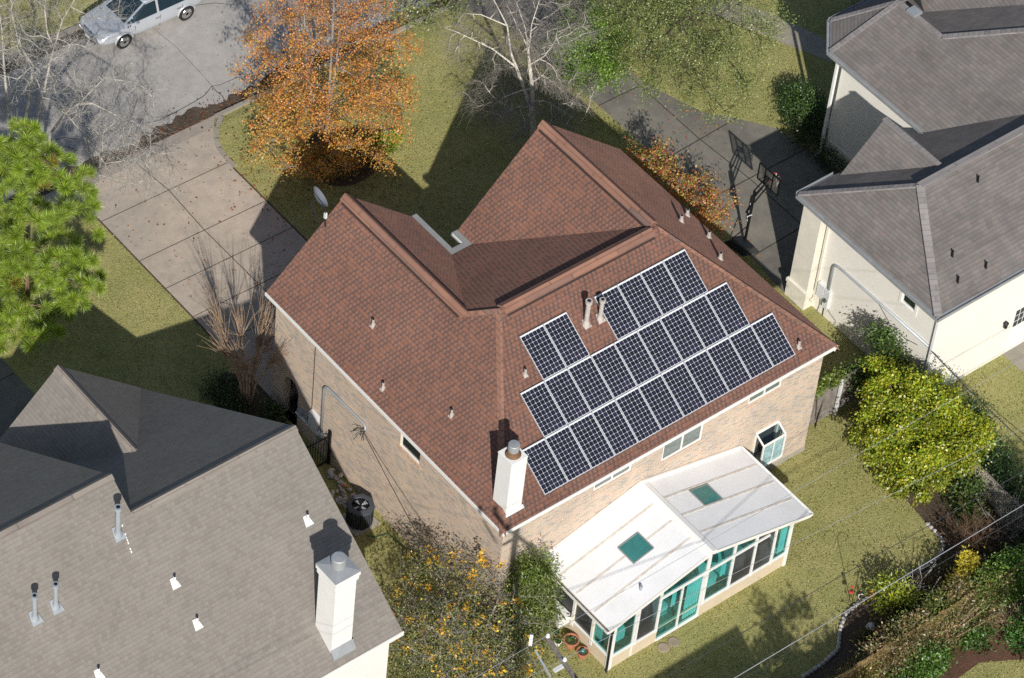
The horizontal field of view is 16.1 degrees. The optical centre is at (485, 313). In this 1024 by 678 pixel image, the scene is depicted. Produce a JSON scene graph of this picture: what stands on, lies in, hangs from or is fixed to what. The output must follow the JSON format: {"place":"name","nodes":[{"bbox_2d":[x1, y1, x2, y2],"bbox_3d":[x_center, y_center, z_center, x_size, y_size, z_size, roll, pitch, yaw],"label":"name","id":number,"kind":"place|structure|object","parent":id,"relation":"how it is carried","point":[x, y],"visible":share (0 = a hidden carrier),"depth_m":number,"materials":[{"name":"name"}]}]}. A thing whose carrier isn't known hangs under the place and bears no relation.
{"place":"outdoors","nodes":[
{"label":"outdoors","id":0,"kind":"place"},
{"bbox_2d":[0,357,34,437],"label":"driveway","id":1,"kind":"structure","parent":0,"point":[17,394],"depth_m":127.56,"materials":[{"name":"concrete"}]},
{"bbox_2d":[39,116,306,397],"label":"driveway","id":2,"kind":"structure","parent":0,"point":[211,204],"depth_m":133.88,"materials":[{"name":"concrete"}]},
{"bbox_2d":[84,167,307,398],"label":"driveway edge","id":3,"kind":"object","parent":2,"relation":"on","point":[175,299],"visible":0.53,"depth_m":132.85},
{"bbox_2d":[0,365,403,677],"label":"grey roof house","id":4,"kind":"structure","parent":0,"point":[144,533],"depth_m":112.54,"materials":[{"name":"grey"}]},
{"bbox_2d":[0,0,434,202],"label":"street","id":5,"kind":"structure","parent":0,"point":[206,43],"depth_m":139.90,"materials":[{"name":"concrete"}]},
{"bbox_2d":[0,29,86,75],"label":"gutter litter","id":6,"kind":"object","parent":5,"relation":"on","point":[63,43],"visible":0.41,"depth_m":140.02,"materials":[{"name":"brown plant"}]},
{"bbox_2d":[79,0,201,48],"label":"parked car","id":7,"kind":"object","parent":5,"relation":"on","point":[150,14],"visible":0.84,"depth_m":140.36,"materials":[{"name":"silver metal"}]},
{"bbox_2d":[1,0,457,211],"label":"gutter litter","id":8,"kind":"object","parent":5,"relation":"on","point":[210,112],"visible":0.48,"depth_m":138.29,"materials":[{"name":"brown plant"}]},
{"bbox_2d":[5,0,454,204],"bbox_3d":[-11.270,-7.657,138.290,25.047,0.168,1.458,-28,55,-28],"label":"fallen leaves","id":9,"kind":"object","parent":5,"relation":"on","point":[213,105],"visible":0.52,"depth_m":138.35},
{"bbox_2d":[0,0,1023,677],"bbox_3d":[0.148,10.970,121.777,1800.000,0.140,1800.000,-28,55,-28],"label":"ground","id":10,"kind":"structure","parent":0,"point":[834,510],"depth_m":130.75,"materials":[{"name":"plant"}]},
{"bbox_2d":[0,24,80,64],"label":"kerb","id":11,"kind":"structure","parent":10,"relation":"on","point":[66,32],"depth_m":140.25,"materials":[{"name":"concrete"}]},
{"bbox_2d":[0,116,109,356],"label":"pine tree","id":12,"kind":"object","parent":10,"relation":"on","point":[35,173],"visible":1,"depth_m":124.42,"materials":[{"name":"green plant"}]},
{"bbox_2d":[0,0,196,206],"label":"bare tree","id":13,"kind":"object","parent":10,"relation":"on","point":[28,56],"visible":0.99,"depth_m":129.67,"materials":[{"name":"grey plant"}]},
{"bbox_2d":[214,116,236,166],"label":"driveway kerb","id":14,"kind":"structure","parent":10,"relation":"on","point":[224,155],"depth_m":137.11,"materials":[{"name":"concrete"}]},
{"bbox_2d":[212,373,278,418],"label":"planting bed","id":15,"kind":"object","parent":10,"relation":"on","point":[260,395],"visible":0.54,"depth_m":128.34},
{"bbox_2d":[197,361,253,414],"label":"evergreen shrub","id":16,"kind":"object","parent":15,"relation":"on","point":[225,397],"visible":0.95,"depth_m":127.74,"materials":[{"name":"green plant"}]},
{"bbox_2d":[194,276,291,404],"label":"crape myrtle","id":17,"kind":"object","parent":15,"relation":"on","point":[248,387],"visible":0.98,"depth_m":126.46,"materials":[{"name":"plant"}]},
{"bbox_2d":[252,393,296,424],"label":"evergreen shrub","id":18,"kind":"object","parent":15,"relation":"on","point":[276,411],"visible":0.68,"depth_m":127.19,"materials":[{"name":"green plant"}]},
{"bbox_2d":[306,430,331,466],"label":"iron gate","id":19,"kind":"structure","parent":10,"relation":"on","point":[328,448],"depth_m":125.66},
{"bbox_2d":[178,66,460,291],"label":"fallen leaves","id":20,"kind":"object","parent":10,"relation":"on","point":[305,167],"visible":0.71,"depth_m":136.26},
{"bbox_2d":[214,4,451,118],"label":"kerb","id":21,"kind":"structure","parent":10,"relation":"on","point":[233,107],"depth_m":140.09,"materials":[{"name":"concrete"}]},
{"bbox_2d":[299,128,387,185],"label":"planting bed","id":22,"kind":"object","parent":10,"relation":"on","point":[354,178],"visible":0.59,"depth_m":136.82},
{"bbox_2d":[226,0,427,198],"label":"maple tree","id":23,"kind":"object","parent":22,"relation":"on","point":[326,96],"visible":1,"depth_m":133.32,"materials":[{"name":"orange plant"}]},
{"bbox_2d":[283,127,388,194],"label":"orange shrub","id":24,"kind":"object","parent":22,"relation":"on","point":[353,150],"visible":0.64,"depth_m":136.01,"materials":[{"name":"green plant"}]},
{"bbox_2d":[371,129,405,156],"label":"spiky plant","id":25,"kind":"object","parent":22,"relation":"on","point":[387,142],"visible":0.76,"depth_m":137.33,"materials":[{"name":"green plant"}]},
{"bbox_2d":[342,494,379,537],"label":"air conditioner","id":26,"kind":"object","parent":10,"relation":"on","point":[359,518],"visible":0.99,"depth_m":124.27,"materials":[{"name":"metal"}]},
{"bbox_2d":[380,0,490,41],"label":"street tree","id":27,"kind":"object","parent":10,"relation":"on","point":[411,6],"visible":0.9,"depth_m":136.82,"materials":[{"name":"orange plant"}]},
{"bbox_2d":[371,536,573,677],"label":"redbud tree","id":28,"kind":"object","parent":10,"relation":"on","point":[441,631],"visible":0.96,"depth_m":118.34,"materials":[{"name":"green plant"}]},
{"bbox_2d":[387,571,578,677],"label":"tangled shrub","id":29,"kind":"object","parent":10,"relation":"on","point":[450,674],"visible":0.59,"depth_m":119.50,"materials":[{"name":"brown plant"}]},
{"bbox_2d":[417,0,618,158],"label":"birch tree","id":30,"kind":"object","parent":10,"relation":"on","point":[531,101],"visible":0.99,"depth_m":135.52,"materials":[{"name":"white plant"}]},
{"bbox_2d":[491,543,570,644],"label":"bamboo shrub","id":31,"kind":"object","parent":10,"relation":"on","point":[537,574],"visible":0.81,"depth_m":119.86,"materials":[{"name":"green plant"}]},
{"bbox_2d":[265,120,839,628],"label":"brick house","id":32,"kind":"structure","parent":10,"relation":"on","point":[419,362],"depth_m":122.60,"materials":[{"name":"brown"}]},
{"bbox_2d":[310,186,327,226],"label":"satellite dish","id":33,"kind":"object","parent":32,"relation":"attached to","point":[320,199],"visible":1,"depth_m":123.61,"materials":[{"name":"grey metal"}]},
{"bbox_2d":[295,347,365,443],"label":"electric meter","id":34,"kind":"object","parent":32,"relation":"attached to","point":[310,419],"visible":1,"depth_m":125.72,"materials":[{"name":"grey metal"}]},
{"bbox_2d":[398,434,420,468],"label":"window","id":35,"kind":"structure","parent":32,"relation":"in","point":[405,443],"depth_m":121.36,"materials":[{"name":"glass"}]},
{"bbox_2d":[519,324,566,379],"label":"solar panel","id":36,"kind":"object","parent":32,"relation":"on","point":[542,351],"visible":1,"depth_m":119.91,"materials":[{"name":"glass"}]},
{"bbox_2d":[520,381,567,436],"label":"solar panel","id":37,"kind":"object","parent":32,"relation":"on","point":[543,409],"visible":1,"depth_m":119.37,"materials":[{"name":"glass"}]},
{"bbox_2d":[523,438,567,494],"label":"solar panel","id":38,"kind":"object","parent":32,"relation":"on","point":[545,469],"visible":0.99,"depth_m":118.83,"materials":[{"name":"glass"}]},
{"bbox_2d":[543,312,589,366],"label":"solar panel","id":39,"kind":"object","parent":32,"relation":"on","point":[563,334],"visible":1,"depth_m":120.39,"materials":[{"name":"glass"}]},
{"bbox_2d":[544,368,590,423],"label":"solar panel","id":40,"kind":"object","parent":32,"relation":"on","point":[567,396],"visible":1,"depth_m":119.84,"materials":[{"name":"glass"}]},
{"bbox_2d":[544,425,591,481],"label":"solar panel","id":41,"kind":"object","parent":32,"relation":"on","point":[568,453],"visible":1,"depth_m":119.30,"materials":[{"name":"glass"}]},
{"bbox_2d":[567,356,613,410],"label":"solar panel","id":42,"kind":"object","parent":32,"relation":"on","point":[590,383],"visible":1,"depth_m":120.32,"materials":[{"name":"glass"}]},
{"bbox_2d":[568,412,614,468],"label":"solar panel","id":43,"kind":"object","parent":32,"relation":"on","point":[591,440],"visible":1,"depth_m":119.78,"materials":[{"name":"glass"}]},
{"bbox_2d":[592,465,631,494],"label":"window","id":44,"kind":"structure","parent":32,"relation":"in","point":[614,477],"depth_m":120.89,"materials":[{"name":"white paint"}]},
{"bbox_2d":[590,343,636,398],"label":"solar panel","id":45,"kind":"object","parent":32,"relation":"on","point":[612,368],"visible":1,"depth_m":120.80,"materials":[{"name":"glass"}]},
{"bbox_2d":[591,399,637,455],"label":"solar panel","id":46,"kind":"object","parent":32,"relation":"on","point":[614,426],"visible":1,"depth_m":120.25,"materials":[{"name":"glass"}]},
{"bbox_2d":[594,285,639,339],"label":"solar panel","id":47,"kind":"object","parent":32,"relation":"on","point":[620,317],"visible":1,"depth_m":121.44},
{"bbox_2d":[614,331,659,385],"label":"solar panel","id":48,"kind":"object","parent":32,"relation":"on","point":[637,358],"visible":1,"depth_m":121.27,"materials":[{"name":"glass"}]},
{"bbox_2d":[615,387,660,442],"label":"solar panel","id":49,"kind":"object","parent":32,"relation":"on","point":[638,415],"visible":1,"depth_m":120.73,"materials":[{"name":"glass"}]},
{"bbox_2d":[617,273,662,327],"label":"solar panel","id":50,"kind":"object","parent":32,"relation":"on","point":[639,300],"visible":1,"depth_m":121.90,"materials":[{"name":"glass"}]},
{"bbox_2d":[636,319,682,372],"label":"solar panel","id":51,"kind":"object","parent":32,"relation":"on","point":[659,345],"visible":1,"depth_m":121.75,"materials":[{"name":"glass"}]},
{"bbox_2d":[638,374,683,429],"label":"solar panel","id":52,"kind":"object","parent":32,"relation":"on","point":[660,401],"visible":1,"depth_m":121.21,"materials":[{"name":"glass"}]},
{"bbox_2d":[640,261,684,314],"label":"solar panel","id":53,"kind":"object","parent":32,"relation":"on","point":[662,288],"visible":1,"depth_m":122.38,"materials":[{"name":"glass"}]},
{"bbox_2d":[659,425,702,465],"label":"window","id":54,"kind":"structure","parent":32,"relation":"in","point":[693,436],"depth_m":122.61,"materials":[{"name":"glass"}]},
{"bbox_2d":[659,306,704,360],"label":"solar panel","id":55,"kind":"object","parent":32,"relation":"on","point":[682,333],"visible":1,"depth_m":122.22,"materials":[{"name":"glass"}]},
{"bbox_2d":[661,362,706,416],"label":"solar panel","id":56,"kind":"object","parent":32,"relation":"on","point":[683,389],"visible":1,"depth_m":121.68,"materials":[{"name":"glass"}]},
{"bbox_2d":[662,249,707,302],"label":"solar panel","id":57,"kind":"object","parent":32,"relation":"on","point":[685,276],"visible":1,"depth_m":122.85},
{"bbox_2d":[682,294,727,348],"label":"solar panel","id":58,"kind":"object","parent":32,"relation":"on","point":[704,321],"visible":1,"depth_m":122.70,"materials":[{"name":"glass"}]},
{"bbox_2d":[683,349,728,403],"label":"solar panel","id":59,"kind":"object","parent":32,"relation":"on","point":[706,376],"visible":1,"depth_m":122.16,"materials":[{"name":"glass"}]},
{"bbox_2d":[705,282,749,335],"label":"solar panel","id":60,"kind":"object","parent":32,"relation":"on","point":[727,309],"visible":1,"depth_m":123.17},
{"bbox_2d":[706,337,750,391],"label":"solar panel","id":61,"kind":"object","parent":32,"relation":"on","point":[728,364],"visible":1,"depth_m":122.63,"materials":[{"name":"glass"}]},
{"bbox_2d":[728,325,772,378],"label":"solar panel","id":62,"kind":"object","parent":32,"relation":"on","point":[750,351],"visible":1,"depth_m":123.11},
{"bbox_2d":[746,380,781,408],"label":"window","id":63,"kind":"structure","parent":32,"relation":"in","point":[772,388],"depth_m":124.12,"materials":[{"name":"white paint"}]},
{"bbox_2d":[752,421,786,466],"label":"garden window","id":64,"kind":"structure","parent":32,"relation":"in","point":[763,442],"depth_m":126.23,"materials":[{"name":"glass"}]},
{"bbox_2d":[750,313,795,366],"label":"solar panel","id":65,"kind":"object","parent":32,"relation":"on","point":[773,340],"visible":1,"depth_m":123.58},
{"bbox_2d":[529,633,583,677],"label":"utility pole","id":66,"kind":"object","parent":10,"relation":"on","point":[560,657],"visible":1,"depth_m":105.50,"materials":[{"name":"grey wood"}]},
{"bbox_2d":[475,358,1022,677],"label":"power line","id":67,"kind":"object","parent":66,"relation":"attached to","point":[746,519],"visible":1,"depth_m":109.36,"materials":[{"name":"metal"}]},
{"bbox_2d":[664,471,1023,677],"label":"power line","id":68,"kind":"object","parent":66,"relation":"attached to","point":[841,575],"visible":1,"depth_m":113.56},
{"bbox_2d":[734,504,1023,677],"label":"power line","id":69,"kind":"object","parent":66,"relation":"attached to","point":[879,591],"visible":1,"depth_m":114.56,"materials":[{"name":"metal"}]},
{"bbox_2d":[538,0,638,101],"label":"tree","id":70,"kind":"object","parent":10,"relation":"on","point":[602,59],"visible":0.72,"depth_m":138.23,"materials":[{"name":"green plant"}]},
{"bbox_2d":[538,446,812,672],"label":"sunroom","id":71,"kind":"structure","parent":10,"relation":"on","point":[641,530],"depth_m":121.58,"materials":[{"name":"white metal"}]},
{"bbox_2d":[621,133,744,236],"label":"tallow tree","id":72,"kind":"object","parent":10,"relation":"on","point":[701,215],"visible":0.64,"depth_m":134.09,"materials":[{"name":"orange plant"}]},
{"bbox_2d":[584,0,805,131],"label":"live oak","id":73,"kind":"object","parent":10,"relation":"on","point":[658,16],"visible":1,"depth_m":135.04,"materials":[{"name":"green plant"}]},
{"bbox_2d":[698,0,832,61],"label":"walkway","id":74,"kind":"structure","parent":10,"relation":"on","point":[804,40],"depth_m":143.92,"materials":[{"name":"concrete"}]},
{"bbox_2d":[771,77,827,132],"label":"hedge shrub","id":75,"kind":"object","parent":10,"relation":"on","point":[803,99],"visible":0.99,"depth_m":139.68,"materials":[{"name":"green plant"}]},
{"bbox_2d":[773,81,848,173],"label":"foundation shrub","id":76,"kind":"object","parent":10,"relation":"on","point":[818,131],"visible":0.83,"depth_m":138.96,"materials":[{"name":"green plant"}]},
{"bbox_2d":[809,353,886,425],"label":"board fence","id":77,"kind":"object","parent":10,"relation":"on","point":[836,399],"visible":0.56,"depth_m":129.37,"materials":[{"name":"grey wood"}]},
{"bbox_2d":[808,366,851,427],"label":"climbing vine","id":78,"kind":"object","parent":77,"relation":"attached to","point":[837,378],"visible":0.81,"depth_m":128.45,"materials":[{"name":"green plant"}]},
{"bbox_2d":[822,651,899,677],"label":"olive shrub","id":79,"kind":"object","parent":10,"relation":"on","point":[862,670],"visible":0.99,"depth_m":120.37,"materials":[{"name":"green plant"}]},
{"bbox_2d":[829,316,947,430],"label":"climbing vine","id":80,"kind":"object","parent":10,"relation":"on","point":[874,337],"visible":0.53,"depth_m":129.12,"materials":[{"name":"green plant"}]},
{"bbox_2d":[784,0,1023,385],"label":"cream house","id":81,"kind":"structure","parent":10,"relation":"on","point":[912,218],"depth_m":130.72,"materials":[{"name":"grey"}]},
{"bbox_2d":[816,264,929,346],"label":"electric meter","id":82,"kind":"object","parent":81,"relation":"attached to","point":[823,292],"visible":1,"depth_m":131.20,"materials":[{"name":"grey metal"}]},
{"bbox_2d":[1004,305,1023,350],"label":"door","id":83,"kind":"structure","parent":81,"relation":"in","point":[1016,333],"depth_m":132.19,"materials":[{"name":"white paint"}]},
{"bbox_2d":[806,441,1023,677],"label":"planting bed","id":84,"kind":"object","parent":10,"relation":"on","point":[932,511],"visible":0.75,"depth_m":125.85,"materials":[{"name":"soil"}]},
{"bbox_2d":[849,578,931,646],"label":"shrub","id":85,"kind":"object","parent":84,"relation":"on","point":[864,634],"visible":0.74,"depth_m":122.97,"materials":[{"name":"green plant"}]},
{"bbox_2d":[861,563,924,621],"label":"lime shrub","id":86,"kind":"object","parent":84,"relation":"on","point":[898,597],"visible":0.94,"depth_m":123.25,"materials":[{"name":"green plant"}]},
{"bbox_2d":[870,567,945,635],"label":"shrub","id":87,"kind":"object","parent":84,"relation":"on","point":[925,579],"visible":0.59,"depth_m":123.66,"materials":[{"name":"green plant"}]},
{"bbox_2d":[840,351,1003,506],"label":"mulberry tree","id":88,"kind":"object","parent":84,"relation":"on","point":[947,448],"visible":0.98,"depth_m":126.46,"materials":[{"name":"green plant"}]},
{"bbox_2d":[879,562,1020,650],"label":"olive shrub","id":89,"kind":"object","parent":84,"relation":"on","point":[934,606],"visible":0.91,"depth_m":122.17,"materials":[{"name":"green plant"}]},
{"bbox_2d":[911,551,996,613],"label":"shrub","id":90,"kind":"object","parent":84,"relation":"on","point":[983,560],"visible":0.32,"depth_m":124.01,"materials":[{"name":"green plant"}]},
{"bbox_2d":[941,545,984,594],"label":"yellow shrub","id":91,"kind":"object","parent":84,"relation":"on","point":[962,569],"visible":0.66,"depth_m":123.43,"materials":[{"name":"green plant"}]},
{"bbox_2d":[935,468,996,534],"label":"green shrub","id":92,"kind":"object","parent":84,"relation":"on","point":[967,494],"visible":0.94,"depth_m":126.63,"materials":[{"name":"green plant"}]},
{"bbox_2d":[924,512,1023,584],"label":"shrub","id":93,"kind":"object","parent":84,"relation":"on","point":[943,569],"visible":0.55,"depth_m":125.31,"materials":[{"name":"green plant"}]},
{"bbox_2d":[934,496,1019,558],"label":"bare shrub","id":94,"kind":"object","parent":84,"relation":"on","point":[972,540],"visible":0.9,"depth_m":125.52,"materials":[{"name":"brown plant"}]},
{"bbox_2d":[948,383,1023,537],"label":"evergreen shrub","id":95,"kind":"object","parent":84,"relation":"on","point":[995,470],"visible":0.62,"depth_m":127.33,"materials":[{"name":"green plant"}]},
{"bbox_2d":[958,460,1021,531],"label":"lattice fence","id":96,"kind":"object","parent":84,"relation":"on","point":[993,480],"visible":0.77,"depth_m":126.65,"materials":[{"name":"grey wood"}]},
{"bbox_2d":[974,489,1023,544],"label":"bare shrub","id":97,"kind":"object","parent":84,"relation":"on","point":[1009,531],"visible":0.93,"depth_m":125.68,"materials":[{"name":"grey plant"}]},
{"bbox_2d":[881,636,958,677],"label":"green shrub","id":98,"kind":"object","parent":10,"relation":"on","point":[938,666],"visible":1,"depth_m":121.17,"materials":[{"name":"green plant"}]},
{"bbox_2d":[835,561,1023,677],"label":"fence","id":99,"kind":"object","parent":10,"relation":"on","point":[858,666],"visible":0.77,"depth_m":121.23,"materials":[{"name":"brown wood"}]},
{"bbox_2d":[851,568,1023,677],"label":"olive shrub","id":100,"kind":"object","parent":10,"relation":"on","point":[901,657],"visible":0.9,"depth_m":121.72,"materials":[{"name":"green plant"}]},
{"bbox_2d":[936,600,1023,677],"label":"planting bed","id":101,"kind":"object","parent":10,"relation":"on","point":[968,660],"visible":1,"depth_m":122.88,"materials":[{"name":"soil"}]},
{"bbox_2d":[949,613,1003,657],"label":"green shrub","id":102,"kind":"object","parent":101,"relation":"on","point":[973,637],"visible":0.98,"depth_m":122.70,"materials":[{"name":"green plant"}]},
{"bbox_2d":[954,593,1023,644],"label":"bare shrub","id":103,"kind":"object","parent":101,"relation":"on","point":[1006,615],"visible":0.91,"depth_m":123.63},
{"bbox_2d":[989,598,1023,655],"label":"green shrub","id":104,"kind":"object","parent":101,"relation":"on","point":[1014,635],"visible":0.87,"depth_m":122.99,"materials":[{"name":"green plant"}]},
{"bbox_2d":[954,537,1023,625],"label":"green shrub","id":105,"kind":"object","parent":10,"relation":"on","point":[1011,563],"visible":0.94,"depth_m":123.39,"materials":[{"name":"green plant"}]},
{"bbox_2d":[452,0,836,304],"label":"driveway","id":106,"kind":"structure","parent":0,"point":[744,151],"depth_m":138.92,"materials":[{"name":"concrete"}]},
{"bbox_2d":[724,162,781,255],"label":"basketball hoop","id":107,"kind":"object","parent":106,"relation":"on","point":[742,246],"visible":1,"depth_m":134.44,"materials":[{"name":"black plastic"}]},
{"bbox_2d":[1003,342,1023,371],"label":"patio","id":108,"kind":"structure","parent":0,"point":[1015,354],"depth_m":132.66,"materials":[{"name":"concrete"}]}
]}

